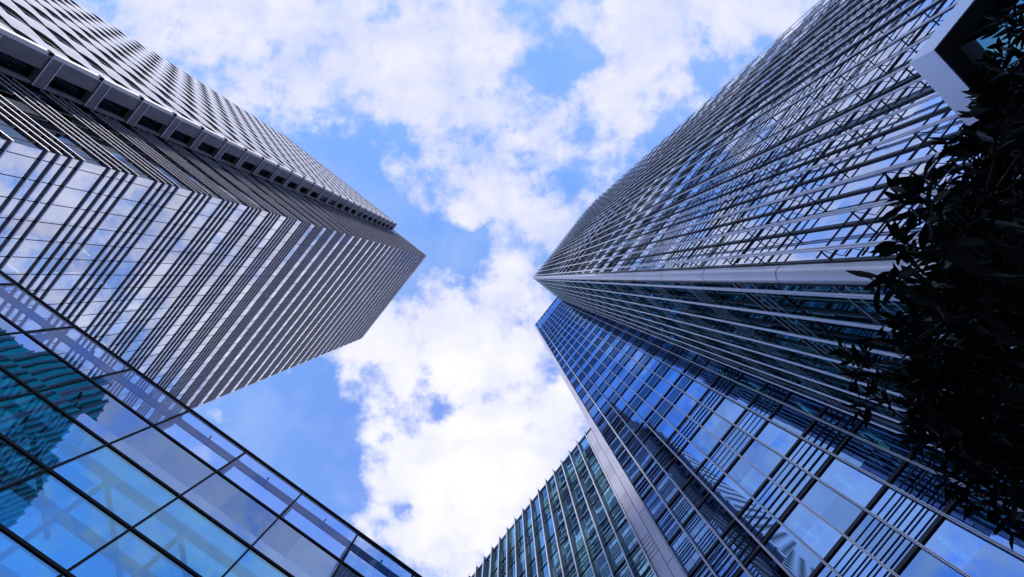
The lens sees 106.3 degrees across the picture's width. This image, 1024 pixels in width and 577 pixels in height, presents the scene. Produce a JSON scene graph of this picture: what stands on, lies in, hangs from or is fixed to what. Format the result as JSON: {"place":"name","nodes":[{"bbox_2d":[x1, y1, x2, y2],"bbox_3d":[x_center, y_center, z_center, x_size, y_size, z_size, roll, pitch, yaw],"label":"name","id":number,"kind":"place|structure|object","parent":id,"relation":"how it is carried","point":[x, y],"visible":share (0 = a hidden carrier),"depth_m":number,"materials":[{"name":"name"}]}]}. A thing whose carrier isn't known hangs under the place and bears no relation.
{"place":"outdoors","nodes":[
{"label":"outdoors","id":0,"kind":"place"},
{"bbox_2d":[0,270,421,576],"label":"glass hall","id":1,"kind":"structure","parent":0,"point":[91,407],"depth_m":13.20,"materials":[{"name":"blue glass"}]},
{"bbox_2d":[0,316,19,333],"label":"window","id":2,"kind":"structure","parent":1,"relation":"in","point":[5,327],"depth_m":13.85,"materials":[{"name":"blue glass"}]},
{"bbox_2d":[0,333,85,390],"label":"window","id":3,"kind":"structure","parent":1,"relation":"in","point":[22,356],"depth_m":13.38,"materials":[{"name":"blue glass"}]},
{"bbox_2d":[39,380,149,442],"bbox_3d":[-14.444,4.244,13.380,2.820,1.560,0.024,37,-89,-2],"label":"window","id":4,"kind":"structure","parent":1,"relation":"in","point":[84,401],"depth_m":13.34,"materials":[{"name":"blue glass"}]},
{"bbox_2d":[111,427,214,493],"bbox_3d":[-12.151,5.984,13.459,2.820,1.560,0.024,37,-89,-2],"label":"window","id":5,"kind":"structure","parent":1,"relation":"in","point":[149,448],"depth_m":13.42,"materials":[{"name":"blue glass"}]},
{"bbox_2d":[182,473,277,544],"bbox_3d":[-9.857,7.724,13.537,2.820,1.560,0.024,37,-89,-2],"label":"window","id":6,"kind":"structure","parent":1,"relation":"in","point":[216,496],"depth_m":13.49,"materials":[{"name":"blue glass"}]},
{"bbox_2d":[253,518,339,576],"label":"window","id":7,"kind":"structure","parent":1,"relation":"in","point":[283,544],"depth_m":13.65,"materials":[{"name":"blue glass"}]},
{"bbox_2d":[334,564,359,576],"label":"window","id":8,"kind":"structure","parent":1,"relation":"in","point":[343,571],"depth_m":14.24,"materials":[{"name":"blue glass"}]},
{"bbox_2d":[0,0,828,576],"label":"sky","id":9,"kind":"structure","parent":0,"point":[484,130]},
{"bbox_2d":[468,427,673,576],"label":"office wing","id":10,"kind":"structure","parent":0,"point":[579,516],"depth_m":30.37,"materials":[{"name":"blue glass"}]},
{"label":"ground","id":11,"kind":"structure","parent":0,"visible":0},
{"bbox_2d":[0,0,396,230],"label":"wavy tower","id":12,"kind":"structure","parent":11,"relation":"on","point":[72,50],"depth_m":52.22,"materials":[{"name":"grey metal"}]},
{"bbox_2d":[0,51,38,76],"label":"window","id":13,"kind":"structure","parent":12,"relation":"in","point":[11,63],"depth_m":32.51,"materials":[{"name":"black glass"}]},
{"bbox_2d":[48,76,89,98],"bbox_3d":[-41.957,-18.967,36.166,0.350,3.220,1.260,38,-89,-2],"label":"window","id":14,"kind":"structure","parent":12,"relation":"in","point":[57,83],"depth_m":36.34,"materials":[{"name":"black glass"}]},
{"bbox_2d":[97,98,130,116],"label":"window","id":15,"kind":"structure","parent":12,"relation":"in","point":[108,105],"depth_m":40.54,"materials":[{"name":"black glass"}]},
{"bbox_2d":[137,115,165,131],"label":"window","id":16,"kind":"structure","parent":12,"relation":"in","point":[145,121],"depth_m":44.77,"materials":[{"name":"black glass"}]},
{"bbox_2d":[170,130,192,143],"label":"window","id":17,"kind":"structure","parent":12,"relation":"in","point":[177,135],"depth_m":48.97,"materials":[{"name":"black glass"}]},
{"bbox_2d":[197,142,217,153],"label":"window","id":18,"kind":"structure","parent":12,"relation":"in","point":[205,147],"depth_m":53.16,"materials":[{"name":"black glass"}]},
{"bbox_2d":[221,152,237,162],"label":"window","id":19,"kind":"structure","parent":12,"relation":"in","point":[226,156],"depth_m":57.37,"materials":[{"name":"black glass"}]},
{"bbox_2d":[240,161,255,169],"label":"window","id":20,"kind":"structure","parent":12,"relation":"in","point":[246,165],"depth_m":61.56,"materials":[{"name":"black glass"}]},
{"bbox_2d":[258,169,269,176],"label":"window","id":21,"kind":"structure","parent":12,"relation":"in","point":[263,172],"depth_m":65.79,"materials":[{"name":"black glass"}]},
{"bbox_2d":[274,175,284,182],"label":"window","id":22,"kind":"structure","parent":12,"relation":"in","point":[279,179],"depth_m":70.01,"materials":[{"name":"black glass"}]},
{"bbox_2d":[287,181,295,187],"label":"window","id":23,"kind":"structure","parent":12,"relation":"in","point":[291,184],"depth_m":74.13,"materials":[{"name":"black glass"}]},
{"bbox_2d":[299,186,306,192],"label":"window","id":24,"kind":"structure","parent":12,"relation":"in","point":[302,189],"depth_m":78.34,"materials":[{"name":"black glass"}]},
{"bbox_2d":[0,72,426,487],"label":"louvred tower","id":25,"kind":"structure","parent":11,"relation":"on","point":[191,279],"depth_m":44.47,"materials":[{"name":"silver metal"}]},
{"bbox_2d":[532,0,1023,481],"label":"glass tower","id":26,"kind":"structure","parent":11,"relation":"on","point":[736,222],"depth_m":16.68,"materials":[{"name":"glass"}]},
{"bbox_2d":[910,0,1023,137],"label":"building","id":27,"kind":"structure","parent":26,"relation":"attached to","point":[951,50],"depth_m":6.58,"materials":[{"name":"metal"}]},
{"bbox_2d":[534,297,1023,576],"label":"slab tower","id":28,"kind":"structure","parent":11,"relation":"on","point":[721,470],"depth_m":19.40,"materials":[{"name":"glass"}]},
{"bbox_2d":[828,0,1023,550],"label":"broadleaf tree","id":29,"kind":"object","parent":11,"relation":"on","point":[975,235],"visible":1,"depth_m":2.23,"materials":[{"name":"green plant"}]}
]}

